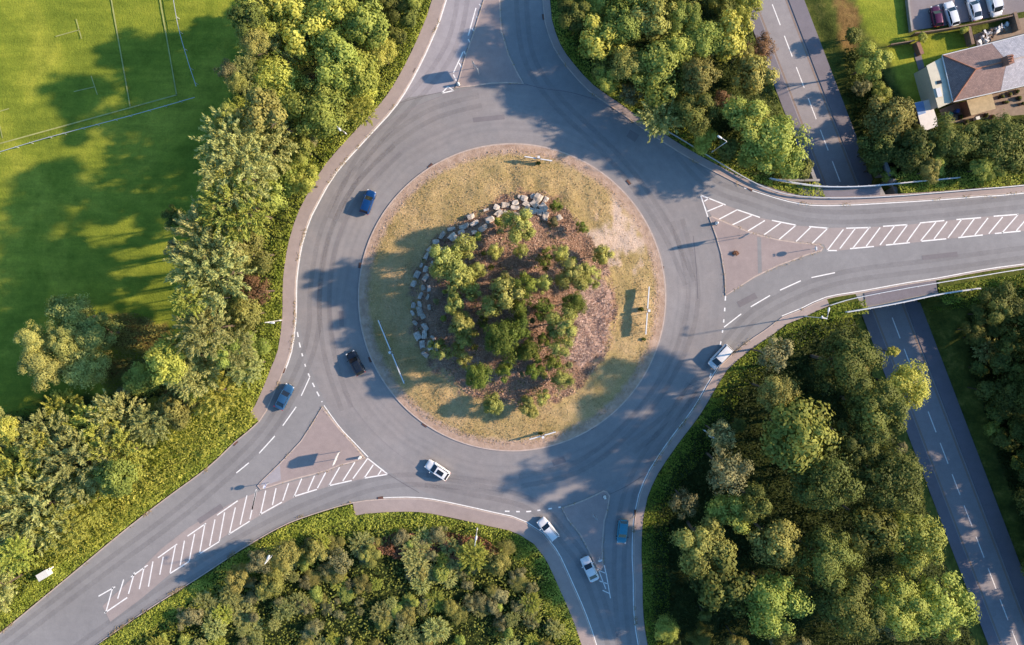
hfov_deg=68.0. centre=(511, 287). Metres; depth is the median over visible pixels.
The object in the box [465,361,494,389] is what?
dark bush
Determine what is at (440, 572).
shrub
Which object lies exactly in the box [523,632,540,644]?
feathery tree
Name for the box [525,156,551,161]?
chevron sign
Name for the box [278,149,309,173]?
bushy tree
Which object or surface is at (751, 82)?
bushy tree
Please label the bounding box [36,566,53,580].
roadside cabinet
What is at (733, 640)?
bushy tree
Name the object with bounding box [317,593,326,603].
bushy tree
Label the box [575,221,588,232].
sapling
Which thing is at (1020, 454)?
bushy tree
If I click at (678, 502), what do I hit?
loose tree
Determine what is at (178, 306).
feathery tree
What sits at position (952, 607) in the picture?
broadleaf tree
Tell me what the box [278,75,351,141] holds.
broadleaf tree
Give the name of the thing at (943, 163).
bushy tree
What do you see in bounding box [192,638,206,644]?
feathery tree
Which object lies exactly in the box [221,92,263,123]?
feathery tree
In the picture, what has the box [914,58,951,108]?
house extension
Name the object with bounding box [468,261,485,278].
young tree
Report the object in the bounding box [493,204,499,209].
boulder
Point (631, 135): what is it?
repair patch
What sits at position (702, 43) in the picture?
bushy tree
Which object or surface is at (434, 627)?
feathery tree
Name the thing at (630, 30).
broadleaf tree
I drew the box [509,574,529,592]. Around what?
bushy tree
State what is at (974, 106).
back porch
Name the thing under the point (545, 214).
boulder
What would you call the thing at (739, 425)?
shrub
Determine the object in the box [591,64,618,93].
bushy tree
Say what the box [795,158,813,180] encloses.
shrub
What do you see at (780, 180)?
bridge parapet
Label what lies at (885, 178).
shrub
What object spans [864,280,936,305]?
bridge footway
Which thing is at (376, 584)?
feathery tree
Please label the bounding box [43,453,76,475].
bushy tree
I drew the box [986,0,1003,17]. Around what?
parked van
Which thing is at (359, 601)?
loose tree
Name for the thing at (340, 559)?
loose tree
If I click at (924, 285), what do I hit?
guard rail
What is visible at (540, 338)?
sapling
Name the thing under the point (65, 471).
feathery tree
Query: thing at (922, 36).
shrub
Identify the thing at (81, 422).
feathery tree
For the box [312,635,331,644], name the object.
feathery tree
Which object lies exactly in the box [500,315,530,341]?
sapling
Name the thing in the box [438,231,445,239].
boulder
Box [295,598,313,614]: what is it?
loose tree
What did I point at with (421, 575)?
bushy tree
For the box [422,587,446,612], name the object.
feathery tree
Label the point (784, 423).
bushy tree
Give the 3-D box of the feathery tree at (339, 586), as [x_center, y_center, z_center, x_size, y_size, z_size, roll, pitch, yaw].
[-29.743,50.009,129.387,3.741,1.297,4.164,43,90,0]
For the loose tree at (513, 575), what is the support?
on the ground at (82, 210)
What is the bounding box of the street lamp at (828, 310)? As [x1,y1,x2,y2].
[804,307,829,318]
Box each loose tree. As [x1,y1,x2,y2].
[162,238,184,258]
[176,607,191,626]
[212,58,239,80]
[236,637,250,644]
[241,590,258,604]
[243,576,257,589]
[245,547,271,573]
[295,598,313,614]
[299,574,311,589]
[300,537,314,550]
[304,618,323,638]
[316,562,331,575]
[320,600,334,616]
[327,547,352,575]
[334,597,340,604]
[344,578,354,589]
[353,596,364,606]
[355,607,364,615]
[395,612,406,624]
[405,563,417,583]
[419,595,433,609]
[424,549,437,560]
[427,525,448,543]
[456,571,469,580]
[462,592,477,612]
[471,591,492,611]
[493,611,509,632]
[507,567,525,583]
[510,600,522,613]
[523,615,539,629]
[524,582,538,592]
[543,618,554,634]
[619,83,643,107]
[668,487,700,519]
[705,417,736,449]
[705,443,754,495]
[750,334,794,372]
[850,80,872,97]
[874,611,902,640]
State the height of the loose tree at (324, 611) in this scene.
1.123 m
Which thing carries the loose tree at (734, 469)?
on the ground at (82, 210)
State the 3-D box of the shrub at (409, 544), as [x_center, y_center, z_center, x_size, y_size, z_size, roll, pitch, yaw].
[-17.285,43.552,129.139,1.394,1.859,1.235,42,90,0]
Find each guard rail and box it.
[669,132,1023,197]
[830,268,1023,305]
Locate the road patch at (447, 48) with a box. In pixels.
[397,0,482,102]
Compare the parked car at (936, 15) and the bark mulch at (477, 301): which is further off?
the parked car at (936, 15)
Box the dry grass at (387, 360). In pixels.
[364,149,659,444]
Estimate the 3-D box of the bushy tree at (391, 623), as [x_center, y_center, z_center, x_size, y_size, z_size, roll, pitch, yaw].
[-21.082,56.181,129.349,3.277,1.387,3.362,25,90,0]
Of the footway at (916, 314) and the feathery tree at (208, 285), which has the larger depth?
the footway at (916, 314)
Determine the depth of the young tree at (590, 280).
124.41 m
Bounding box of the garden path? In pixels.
[914,53,923,69]
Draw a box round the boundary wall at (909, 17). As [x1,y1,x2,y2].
[905,0,912,32]
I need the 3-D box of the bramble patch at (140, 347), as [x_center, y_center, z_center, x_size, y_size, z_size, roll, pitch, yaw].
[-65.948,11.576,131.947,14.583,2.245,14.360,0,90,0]
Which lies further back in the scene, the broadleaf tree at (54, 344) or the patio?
the patio
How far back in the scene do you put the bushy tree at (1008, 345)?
127.93 m
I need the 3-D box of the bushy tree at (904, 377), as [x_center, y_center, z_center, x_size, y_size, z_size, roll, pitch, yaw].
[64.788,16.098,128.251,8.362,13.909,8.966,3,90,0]
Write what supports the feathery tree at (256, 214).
on the ground at (82, 210)
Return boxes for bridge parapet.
[769,177,959,187]
[845,288,980,312]
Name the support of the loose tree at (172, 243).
on the ground at (82, 210)
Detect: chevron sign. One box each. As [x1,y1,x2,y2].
[378,320,404,382]
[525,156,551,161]
[529,430,555,439]
[645,287,649,333]
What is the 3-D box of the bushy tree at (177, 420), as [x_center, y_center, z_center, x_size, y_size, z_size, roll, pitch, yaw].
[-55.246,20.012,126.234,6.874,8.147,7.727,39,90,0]
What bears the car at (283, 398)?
on the road at (70, 610)
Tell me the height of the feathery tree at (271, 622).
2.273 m
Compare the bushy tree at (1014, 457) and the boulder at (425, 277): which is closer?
the boulder at (425, 277)
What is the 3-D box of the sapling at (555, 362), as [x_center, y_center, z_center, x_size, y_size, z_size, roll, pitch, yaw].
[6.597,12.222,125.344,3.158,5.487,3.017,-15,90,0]
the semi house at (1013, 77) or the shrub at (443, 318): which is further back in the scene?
the semi house at (1013, 77)
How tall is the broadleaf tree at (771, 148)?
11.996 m
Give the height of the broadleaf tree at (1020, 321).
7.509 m
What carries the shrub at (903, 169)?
on the ground at (82, 210)
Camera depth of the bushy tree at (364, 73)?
120.27 m
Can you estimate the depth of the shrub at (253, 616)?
127.73 m
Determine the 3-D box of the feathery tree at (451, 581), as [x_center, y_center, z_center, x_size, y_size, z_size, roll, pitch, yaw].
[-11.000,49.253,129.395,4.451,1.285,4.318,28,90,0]
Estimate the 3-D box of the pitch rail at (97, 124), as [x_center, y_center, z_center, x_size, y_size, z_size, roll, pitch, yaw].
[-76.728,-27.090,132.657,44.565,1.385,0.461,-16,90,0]
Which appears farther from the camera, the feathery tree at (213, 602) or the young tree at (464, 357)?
the feathery tree at (213, 602)
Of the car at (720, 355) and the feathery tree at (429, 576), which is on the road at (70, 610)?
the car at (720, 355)
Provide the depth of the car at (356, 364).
128.86 m
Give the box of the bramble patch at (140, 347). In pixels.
[98,312,173,393]
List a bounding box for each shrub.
[115,386,128,395]
[146,396,160,410]
[159,633,168,642]
[177,623,183,631]
[177,633,192,644]
[182,608,203,624]
[233,288,249,302]
[238,274,275,306]
[248,612,258,622]
[273,596,283,604]
[296,553,313,571]
[299,623,312,642]
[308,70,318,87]
[308,135,318,146]
[309,585,322,603]
[333,609,346,620]
[337,585,355,603]
[344,636,352,644]
[354,546,371,564]
[387,24,406,44]
[391,527,409,546]
[391,602,405,619]
[396,621,403,629]
[398,6,419,28]
[401,592,415,606]
[406,540,412,547]
[410,598,419,606]
[418,538,428,545]
[432,563,449,581]
[440,315,446,321]
[454,634,465,644]
[461,580,473,590]
[474,231,480,240]
[486,598,499,615]
[491,587,508,603]
[494,217,503,226]
[496,227,503,233]
[496,603,503,612]
[500,270,508,278]
[503,626,513,638]
[532,616,541,622]
[550,216,557,226]
[565,361,572,368]
[697,605,711,621]
[714,89,733,108]
[716,137,739,161]
[732,418,746,432]
[746,30,778,61]
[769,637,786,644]
[793,636,810,644]
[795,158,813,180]
[845,26,862,44]
[857,147,872,160]
[864,160,883,176]
[877,346,900,356]
[880,166,896,182]
[891,154,914,173]
[893,441,907,453]
[910,509,923,522]
[918,32,927,42]
[959,26,968,33]
[963,328,986,348]
[967,381,996,401]
[968,303,988,323]
[969,360,989,376]
[984,398,1011,422]
[986,351,1012,374]
[988,427,1019,451]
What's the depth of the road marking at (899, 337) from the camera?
136.18 m
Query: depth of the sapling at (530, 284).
119.63 m
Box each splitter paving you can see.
[259,409,362,487]
[457,0,521,86]
[563,492,608,568]
[711,218,821,293]
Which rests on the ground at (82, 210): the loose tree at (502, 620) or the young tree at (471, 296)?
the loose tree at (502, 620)
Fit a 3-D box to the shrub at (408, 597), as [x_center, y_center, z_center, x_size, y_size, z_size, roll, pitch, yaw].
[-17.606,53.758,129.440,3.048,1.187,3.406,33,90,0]
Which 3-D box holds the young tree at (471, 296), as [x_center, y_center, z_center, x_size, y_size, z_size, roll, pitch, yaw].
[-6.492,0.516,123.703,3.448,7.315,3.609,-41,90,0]
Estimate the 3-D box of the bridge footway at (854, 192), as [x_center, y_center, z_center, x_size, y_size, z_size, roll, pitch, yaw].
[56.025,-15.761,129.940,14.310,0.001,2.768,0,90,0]
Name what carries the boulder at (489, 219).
on the island ground at (641, 242)
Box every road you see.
[0,0,1023,644]
[299,84,724,510]
[757,0,1023,644]
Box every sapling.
[470,344,478,350]
[477,314,488,330]
[495,360,512,380]
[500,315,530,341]
[501,341,523,364]
[509,298,532,318]
[512,270,537,300]
[525,363,541,380]
[531,297,554,322]
[534,248,552,271]
[537,332,550,346]
[543,353,561,369]
[548,197,562,212]
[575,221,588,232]
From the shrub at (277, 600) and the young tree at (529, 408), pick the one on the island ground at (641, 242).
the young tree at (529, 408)
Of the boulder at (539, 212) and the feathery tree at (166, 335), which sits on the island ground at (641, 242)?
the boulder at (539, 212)
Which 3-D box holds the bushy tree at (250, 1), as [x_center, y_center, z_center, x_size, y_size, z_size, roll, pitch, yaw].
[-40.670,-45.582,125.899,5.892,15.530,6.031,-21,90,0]
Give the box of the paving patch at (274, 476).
[261,465,280,485]
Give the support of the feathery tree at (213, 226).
on the ground at (82, 210)
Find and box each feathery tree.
[0,408,28,448]
[0,437,45,509]
[0,466,31,534]
[0,471,79,556]
[0,532,38,577]
[0,568,22,612]
[13,407,74,472]
[18,426,53,462]
[34,503,91,555]
[36,426,117,505]
[41,388,83,425]
[45,467,76,495]
[61,485,115,527]
[63,401,119,453]
[78,423,154,492]
[84,388,155,451]
[128,403,170,446]
[145,635,168,644]
[154,329,197,361]
[163,225,256,318]
[163,339,220,401]
[164,195,257,281]
[164,345,204,388]
[167,279,229,319]
[167,305,235,362]
[174,365,207,403]
[181,258,222,295]
[184,366,241,419]
[189,106,266,175]
[191,193,250,239]
[191,590,220,617]
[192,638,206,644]
[194,128,277,212]
[195,167,279,245]
[200,614,227,640]
[207,634,228,644]
[211,603,233,623]
[217,325,256,368]
[218,585,237,604]
[220,589,242,612]
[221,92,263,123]
[222,55,261,98]
[225,349,265,388]
[228,599,256,626]
[235,14,273,40]
[235,626,246,637]
[237,18,302,73]
[238,614,266,639]
[239,120,299,183]
[250,635,263,644]
[255,0,272,9]
[257,593,265,600]
[268,618,280,630]
[270,596,295,621]
[277,565,290,581]
[287,592,309,613]
[288,570,298,582]
[289,548,299,571]
[312,532,331,549]
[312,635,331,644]
[325,631,339,644]
[327,573,347,591]
[343,92,378,129]
[348,531,374,556]
[352,638,364,644]
[369,599,392,624]
[371,577,382,590]
[386,596,396,608]
[392,624,421,644]
[398,538,426,566]
[403,556,431,579]
[408,544,429,563]
[409,524,433,547]
[409,575,430,595]
[416,603,428,615]
[417,543,428,552]
[420,623,444,642]
[421,615,452,644]
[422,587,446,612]
[425,563,440,585]
[432,566,458,588]
[435,552,447,565]
[438,536,459,555]
[444,555,460,572]
[454,539,488,574]
[457,538,477,558]
[471,600,488,618]
[496,637,521,644]
[504,610,520,626]
[517,595,542,619]
[520,590,542,614]
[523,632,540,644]
[545,619,565,640]
[634,96,682,143]
[971,335,1000,362]
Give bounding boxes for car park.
[910,0,1023,29]
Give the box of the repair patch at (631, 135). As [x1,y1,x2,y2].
[197,115,957,523]
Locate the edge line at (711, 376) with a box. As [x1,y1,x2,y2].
[283,0,1023,644]
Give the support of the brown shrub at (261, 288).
on the ground at (82, 210)
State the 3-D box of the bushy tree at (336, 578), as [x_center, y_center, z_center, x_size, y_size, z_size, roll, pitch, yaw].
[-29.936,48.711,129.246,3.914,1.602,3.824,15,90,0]
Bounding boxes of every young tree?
[427,338,451,360]
[428,243,465,281]
[444,261,474,293]
[444,290,463,315]
[448,309,474,338]
[448,341,463,357]
[452,232,477,259]
[453,329,474,349]
[456,348,472,369]
[462,279,482,302]
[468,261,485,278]
[469,328,478,337]
[475,295,502,317]
[481,391,503,415]
[486,242,503,259]
[487,273,525,309]
[499,208,536,244]
[512,243,528,258]
[517,394,538,419]
[535,275,553,294]
[535,388,550,405]
[540,371,547,379]
[544,305,579,338]
[548,334,574,356]
[549,364,575,391]
[551,244,569,264]
[554,257,590,291]
[581,261,602,288]
[591,243,614,264]
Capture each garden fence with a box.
[887,40,914,46]
[910,15,1013,35]
[963,26,974,46]
[1008,12,1020,32]
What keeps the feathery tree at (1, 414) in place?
on the ground at (82, 210)
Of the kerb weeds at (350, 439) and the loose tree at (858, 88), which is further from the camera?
the loose tree at (858, 88)
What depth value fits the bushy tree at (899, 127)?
127.46 m
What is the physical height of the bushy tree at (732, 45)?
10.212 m
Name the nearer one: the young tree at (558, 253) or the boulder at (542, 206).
the young tree at (558, 253)
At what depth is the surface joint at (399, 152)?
129.98 m
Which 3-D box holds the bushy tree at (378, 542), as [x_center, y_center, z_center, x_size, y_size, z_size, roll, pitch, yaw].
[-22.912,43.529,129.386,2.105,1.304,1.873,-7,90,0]
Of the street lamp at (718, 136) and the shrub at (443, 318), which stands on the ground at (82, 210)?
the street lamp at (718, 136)
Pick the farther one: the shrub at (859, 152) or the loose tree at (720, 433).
the shrub at (859, 152)
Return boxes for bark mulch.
[410,190,617,405]
[570,275,612,365]
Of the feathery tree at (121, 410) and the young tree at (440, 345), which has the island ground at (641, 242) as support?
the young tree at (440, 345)
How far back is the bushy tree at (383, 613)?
128.60 m
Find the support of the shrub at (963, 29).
on the ground at (82, 210)
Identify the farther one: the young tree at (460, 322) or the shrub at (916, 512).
the shrub at (916, 512)
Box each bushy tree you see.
[0,416,43,444]
[0,525,22,559]
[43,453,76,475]
[68,473,94,499]
[93,458,142,499]
[122,361,160,396]
[142,340,201,386]
[153,388,199,430]
[160,204,188,228]
[162,360,197,391]
[167,339,184,359]
[186,310,220,338]
[197,157,223,190]
[200,236,233,279]
[206,333,241,369]
[210,125,238,146]
[214,101,259,134]
[224,298,264,331]
[224,562,247,595]
[226,0,267,37]
[226,70,250,92]
[230,229,274,275]
[231,10,276,54]
[233,87,293,133]
[236,0,272,15]
[238,27,271,55]
[240,330,270,363]
[249,49,304,102]
[253,159,301,210]
[255,563,283,599]
[262,0,310,38]
[266,539,299,573]
[277,0,331,65]
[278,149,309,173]
[286,134,316,163]
[287,164,319,196]
[296,638,312,644]
[300,537,327,564]
[300,569,323,590]
[302,595,316,612]
[305,0,360,37]
[311,25,361,94]
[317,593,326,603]
[323,564,346,584]
[326,535,345,553]
[341,47,379,100]
[342,0,390,50]
[348,88,377,105]
[352,573,373,594]
[358,543,381,568]
[363,38,398,65]
[368,638,379,644]
[372,537,382,547]
[375,616,390,632]
[378,0,409,23]
[380,610,392,621]
[382,609,396,626]
[399,601,415,624]
[407,0,422,9]
[413,565,428,582]
[418,633,436,644]
[442,598,457,615]
[448,604,467,624]
[484,584,496,598]
[485,552,510,576]
[496,538,515,554]
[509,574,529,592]
[539,640,553,644]
[556,0,591,31]
[578,13,624,65]
[590,52,615,81]
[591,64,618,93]
[607,44,644,81]
[628,0,677,41]
[653,614,680,642]
[659,28,695,63]
[666,0,704,9]
[668,514,737,581]
[680,56,721,95]
[681,18,724,57]
[687,553,758,617]
[693,126,717,156]
[698,8,754,64]
[704,492,753,534]
[708,0,734,17]
[718,94,771,142]
[725,625,748,644]
[730,39,753,63]
[730,53,779,96]
[733,481,772,523]
[735,0,763,24]
[736,149,755,168]
[745,518,801,568]
[751,374,802,414]
[760,394,843,474]
[762,617,795,644]
[782,575,810,606]
[841,500,900,554]
[851,40,893,81]
[855,123,900,166]
[858,94,916,142]
[860,354,877,374]
[863,151,883,170]
[871,80,892,103]
[875,359,931,410]
[892,127,941,169]
[912,124,928,135]
[916,157,941,184]
[920,154,948,175]
[957,319,986,343]
[966,157,992,180]
[978,280,1023,326]
[982,319,1006,337]
[982,420,1004,435]
[985,159,1007,180]
[991,327,1023,361]
[994,113,1012,130]
[1007,361,1023,383]
[1007,415,1023,444]
[1010,447,1023,481]
[1010,455,1023,470]
[1010,483,1023,517]
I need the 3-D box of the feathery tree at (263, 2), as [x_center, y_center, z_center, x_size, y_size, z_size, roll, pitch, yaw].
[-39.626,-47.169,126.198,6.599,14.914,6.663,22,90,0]
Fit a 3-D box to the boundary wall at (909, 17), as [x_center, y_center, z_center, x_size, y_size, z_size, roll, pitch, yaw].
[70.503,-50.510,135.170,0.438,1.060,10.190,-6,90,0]
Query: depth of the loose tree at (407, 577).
128.89 m
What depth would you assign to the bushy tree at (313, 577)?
129.09 m
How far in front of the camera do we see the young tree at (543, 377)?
127.37 m
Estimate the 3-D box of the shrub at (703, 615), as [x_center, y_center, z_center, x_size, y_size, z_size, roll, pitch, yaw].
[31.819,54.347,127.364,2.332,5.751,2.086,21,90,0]
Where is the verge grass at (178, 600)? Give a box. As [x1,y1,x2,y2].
[0,0,1023,644]
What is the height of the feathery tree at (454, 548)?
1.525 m
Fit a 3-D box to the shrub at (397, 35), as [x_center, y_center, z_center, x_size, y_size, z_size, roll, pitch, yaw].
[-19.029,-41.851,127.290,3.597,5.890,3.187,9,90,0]
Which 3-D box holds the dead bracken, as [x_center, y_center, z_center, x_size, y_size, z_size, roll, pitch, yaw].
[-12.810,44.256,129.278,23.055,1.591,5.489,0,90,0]
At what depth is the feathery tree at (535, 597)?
128.09 m
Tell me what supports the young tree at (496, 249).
on the island ground at (641, 242)
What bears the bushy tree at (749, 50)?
on the ground at (82, 210)
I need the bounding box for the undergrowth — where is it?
[0,0,1023,644]
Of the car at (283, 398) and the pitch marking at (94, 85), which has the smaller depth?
the car at (283, 398)
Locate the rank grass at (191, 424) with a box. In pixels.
[45,395,258,567]
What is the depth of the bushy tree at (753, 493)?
117.03 m
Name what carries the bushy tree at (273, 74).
on the ground at (82, 210)
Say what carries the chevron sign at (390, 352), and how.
on the island ground at (641, 242)
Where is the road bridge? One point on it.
(812, 178)
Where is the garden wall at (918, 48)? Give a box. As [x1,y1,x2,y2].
[912,41,923,56]
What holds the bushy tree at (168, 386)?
on the ground at (82, 210)
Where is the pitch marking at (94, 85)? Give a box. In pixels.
[0,0,176,143]
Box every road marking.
[99,4,1023,612]
[772,4,1017,644]
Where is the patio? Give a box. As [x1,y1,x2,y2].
[939,87,1023,122]
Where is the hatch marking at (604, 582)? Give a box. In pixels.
[597,565,610,597]
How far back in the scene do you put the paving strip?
129.87 m
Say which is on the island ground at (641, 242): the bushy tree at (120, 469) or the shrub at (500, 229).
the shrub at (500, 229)
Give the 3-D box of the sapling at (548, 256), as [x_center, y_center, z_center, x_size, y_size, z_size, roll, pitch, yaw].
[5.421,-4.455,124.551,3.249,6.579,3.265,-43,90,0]
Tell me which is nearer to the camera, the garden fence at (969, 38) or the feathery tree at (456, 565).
the feathery tree at (456, 565)
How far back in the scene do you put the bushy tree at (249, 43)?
115.21 m
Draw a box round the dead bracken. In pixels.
[371,532,499,560]
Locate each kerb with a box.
[0,0,1023,644]
[257,407,364,489]
[358,143,665,450]
[455,0,523,87]
[562,490,609,569]
[709,216,822,295]
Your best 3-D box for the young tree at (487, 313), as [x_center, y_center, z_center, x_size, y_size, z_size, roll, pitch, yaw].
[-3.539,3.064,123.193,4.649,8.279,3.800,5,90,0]
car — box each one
[274,383,293,410]
[346,350,365,375]
[359,189,375,214]
[424,459,450,480]
[537,516,559,541]
[580,555,598,582]
[616,519,627,543]
[708,344,733,369]
[928,5,943,27]
[942,1,959,26]
[964,0,982,21]
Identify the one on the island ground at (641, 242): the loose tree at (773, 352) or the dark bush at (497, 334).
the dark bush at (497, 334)
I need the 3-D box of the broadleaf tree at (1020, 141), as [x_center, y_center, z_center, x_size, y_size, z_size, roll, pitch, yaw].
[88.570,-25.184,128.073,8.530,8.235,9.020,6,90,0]
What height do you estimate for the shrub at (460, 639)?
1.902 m
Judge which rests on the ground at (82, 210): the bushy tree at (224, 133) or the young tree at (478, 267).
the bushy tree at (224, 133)
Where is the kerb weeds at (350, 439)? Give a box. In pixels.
[0,3,1021,635]
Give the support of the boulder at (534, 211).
on the island ground at (641, 242)
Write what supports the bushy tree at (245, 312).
on the ground at (82, 210)
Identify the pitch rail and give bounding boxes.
[0,97,194,151]
[173,0,197,84]
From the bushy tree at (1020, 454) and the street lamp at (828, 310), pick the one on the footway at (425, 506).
the street lamp at (828, 310)
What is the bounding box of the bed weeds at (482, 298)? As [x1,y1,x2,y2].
[418,203,566,392]
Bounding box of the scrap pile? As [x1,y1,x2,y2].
[976,39,981,45]
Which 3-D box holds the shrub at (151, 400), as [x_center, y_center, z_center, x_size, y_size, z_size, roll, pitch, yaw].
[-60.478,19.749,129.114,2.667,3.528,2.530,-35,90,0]
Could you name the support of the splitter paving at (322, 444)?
on the splitter kerb at (299, 443)
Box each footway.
[251,0,1023,644]
[750,0,1023,644]
[798,187,879,196]
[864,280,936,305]
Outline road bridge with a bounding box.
[781,153,939,307]
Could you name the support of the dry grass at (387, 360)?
on the island ground at (641, 242)
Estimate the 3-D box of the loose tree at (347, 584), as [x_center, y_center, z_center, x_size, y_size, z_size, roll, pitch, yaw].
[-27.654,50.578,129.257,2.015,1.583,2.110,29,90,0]
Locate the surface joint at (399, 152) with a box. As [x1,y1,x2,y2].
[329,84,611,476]
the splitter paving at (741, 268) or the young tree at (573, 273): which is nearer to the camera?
the young tree at (573, 273)
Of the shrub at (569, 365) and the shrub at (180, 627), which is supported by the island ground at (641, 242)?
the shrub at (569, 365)
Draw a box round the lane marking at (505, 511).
[236,272,834,511]
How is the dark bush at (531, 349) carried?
on the island ground at (641, 242)
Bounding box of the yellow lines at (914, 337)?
[759,0,1023,643]
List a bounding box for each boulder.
[410,280,416,286]
[413,270,420,278]
[413,331,421,340]
[416,306,422,315]
[419,340,424,348]
[421,273,428,281]
[421,323,428,330]
[421,351,428,357]
[422,330,426,338]
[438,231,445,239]
[447,232,456,240]
[459,222,468,229]
[466,213,474,219]
[469,220,478,226]
[478,224,487,231]
[485,216,493,223]
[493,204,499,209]
[494,209,502,216]
[501,202,508,207]
[511,205,519,209]
[512,200,518,204]
[521,195,527,200]
[522,201,529,207]
[528,207,537,213]
[530,199,538,207]
[533,193,543,203]
[537,209,542,215]
[538,201,547,212]
[542,211,548,220]
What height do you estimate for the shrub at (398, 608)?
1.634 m
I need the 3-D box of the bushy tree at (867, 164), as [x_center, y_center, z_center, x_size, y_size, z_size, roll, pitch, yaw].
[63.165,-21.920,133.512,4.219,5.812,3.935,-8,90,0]
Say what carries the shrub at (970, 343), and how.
on the ground at (82, 210)
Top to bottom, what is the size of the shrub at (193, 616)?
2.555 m
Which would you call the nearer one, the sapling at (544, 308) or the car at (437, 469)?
the sapling at (544, 308)
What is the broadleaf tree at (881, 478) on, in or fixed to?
on the ground at (82, 210)
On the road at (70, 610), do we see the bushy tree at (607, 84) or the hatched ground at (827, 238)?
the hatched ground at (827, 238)
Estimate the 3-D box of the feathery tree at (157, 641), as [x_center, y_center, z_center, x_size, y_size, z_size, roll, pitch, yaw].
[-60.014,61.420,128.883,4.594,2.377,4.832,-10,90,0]
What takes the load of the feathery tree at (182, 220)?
on the ground at (82, 210)
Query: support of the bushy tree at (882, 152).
on the ground at (82, 210)
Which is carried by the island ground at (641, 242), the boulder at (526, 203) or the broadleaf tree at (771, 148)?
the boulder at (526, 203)
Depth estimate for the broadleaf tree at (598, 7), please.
124.16 m
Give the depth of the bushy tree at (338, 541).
128.74 m
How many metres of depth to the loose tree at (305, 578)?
128.68 m
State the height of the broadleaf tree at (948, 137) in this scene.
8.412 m
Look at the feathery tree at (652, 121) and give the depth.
123.52 m
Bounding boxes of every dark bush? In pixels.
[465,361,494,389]
[484,318,521,358]
[516,339,542,360]
[561,290,586,315]
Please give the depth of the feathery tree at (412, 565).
128.43 m
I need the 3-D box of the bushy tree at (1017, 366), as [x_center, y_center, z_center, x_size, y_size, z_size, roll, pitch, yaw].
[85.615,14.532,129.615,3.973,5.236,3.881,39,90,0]
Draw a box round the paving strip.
[757,237,761,272]
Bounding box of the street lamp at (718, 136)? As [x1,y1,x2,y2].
[711,135,726,152]
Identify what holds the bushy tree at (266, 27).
on the ground at (82, 210)
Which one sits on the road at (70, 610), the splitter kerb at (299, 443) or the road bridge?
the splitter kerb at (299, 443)
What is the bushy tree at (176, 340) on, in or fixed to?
on the ground at (82, 210)
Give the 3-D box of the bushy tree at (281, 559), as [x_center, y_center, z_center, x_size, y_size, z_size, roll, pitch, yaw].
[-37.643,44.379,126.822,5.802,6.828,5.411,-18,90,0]
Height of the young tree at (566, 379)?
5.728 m
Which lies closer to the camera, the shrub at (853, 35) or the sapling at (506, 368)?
the sapling at (506, 368)
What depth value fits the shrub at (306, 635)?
128.98 m
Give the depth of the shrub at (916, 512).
128.51 m
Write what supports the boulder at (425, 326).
on the island ground at (641, 242)
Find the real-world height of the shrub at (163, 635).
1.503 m
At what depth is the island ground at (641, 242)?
129.71 m
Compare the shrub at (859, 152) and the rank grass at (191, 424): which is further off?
the shrub at (859, 152)
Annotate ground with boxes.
[0,0,1023,644]
[103,196,1023,621]
[359,144,664,449]
[974,18,1023,45]
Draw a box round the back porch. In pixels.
[959,94,995,117]
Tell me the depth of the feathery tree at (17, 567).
120.11 m
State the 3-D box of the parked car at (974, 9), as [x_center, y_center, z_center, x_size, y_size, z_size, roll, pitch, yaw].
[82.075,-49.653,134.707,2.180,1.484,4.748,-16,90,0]
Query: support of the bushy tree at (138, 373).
on the ground at (82, 210)
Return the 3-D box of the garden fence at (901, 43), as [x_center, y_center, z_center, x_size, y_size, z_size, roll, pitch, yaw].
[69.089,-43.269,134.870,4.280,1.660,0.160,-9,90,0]
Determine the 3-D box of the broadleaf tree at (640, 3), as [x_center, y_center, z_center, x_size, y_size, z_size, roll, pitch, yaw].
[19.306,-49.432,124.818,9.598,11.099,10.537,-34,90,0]
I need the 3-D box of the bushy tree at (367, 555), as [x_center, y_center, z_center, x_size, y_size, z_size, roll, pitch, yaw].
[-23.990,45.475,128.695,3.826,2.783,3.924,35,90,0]
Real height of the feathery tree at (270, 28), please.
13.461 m
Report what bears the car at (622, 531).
on the road at (70, 610)
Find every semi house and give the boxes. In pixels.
[942,43,1014,104]
[988,34,1023,94]
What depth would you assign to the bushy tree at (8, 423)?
122.87 m
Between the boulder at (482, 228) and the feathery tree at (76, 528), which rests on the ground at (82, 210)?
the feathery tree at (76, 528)
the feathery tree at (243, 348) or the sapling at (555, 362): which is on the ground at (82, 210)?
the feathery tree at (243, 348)
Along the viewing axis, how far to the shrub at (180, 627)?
127.83 m
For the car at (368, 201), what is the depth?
128.84 m
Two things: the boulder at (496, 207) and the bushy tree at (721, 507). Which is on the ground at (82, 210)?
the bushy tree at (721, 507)
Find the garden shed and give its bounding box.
[911,100,937,129]
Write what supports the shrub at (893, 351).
on the ground at (82, 210)
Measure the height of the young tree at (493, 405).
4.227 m
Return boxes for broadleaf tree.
[12,319,49,357]
[16,344,69,393]
[44,292,100,344]
[45,320,81,357]
[56,345,111,393]
[72,309,123,357]
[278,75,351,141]
[585,0,614,29]
[600,0,646,44]
[613,0,647,9]
[628,40,690,111]
[667,0,701,37]
[668,87,719,136]
[685,620,713,644]
[738,111,813,181]
[743,566,815,638]
[787,444,865,513]
[792,520,863,592]
[809,323,888,399]
[809,570,886,644]
[828,412,883,465]
[839,374,909,445]
[849,438,931,512]
[860,572,930,641]
[884,510,947,578]
[907,570,981,641]
[926,110,981,166]
[969,109,1023,171]
[990,371,1023,418]
[996,290,1023,338]
[1014,373,1023,407]
[1018,125,1023,155]
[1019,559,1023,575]

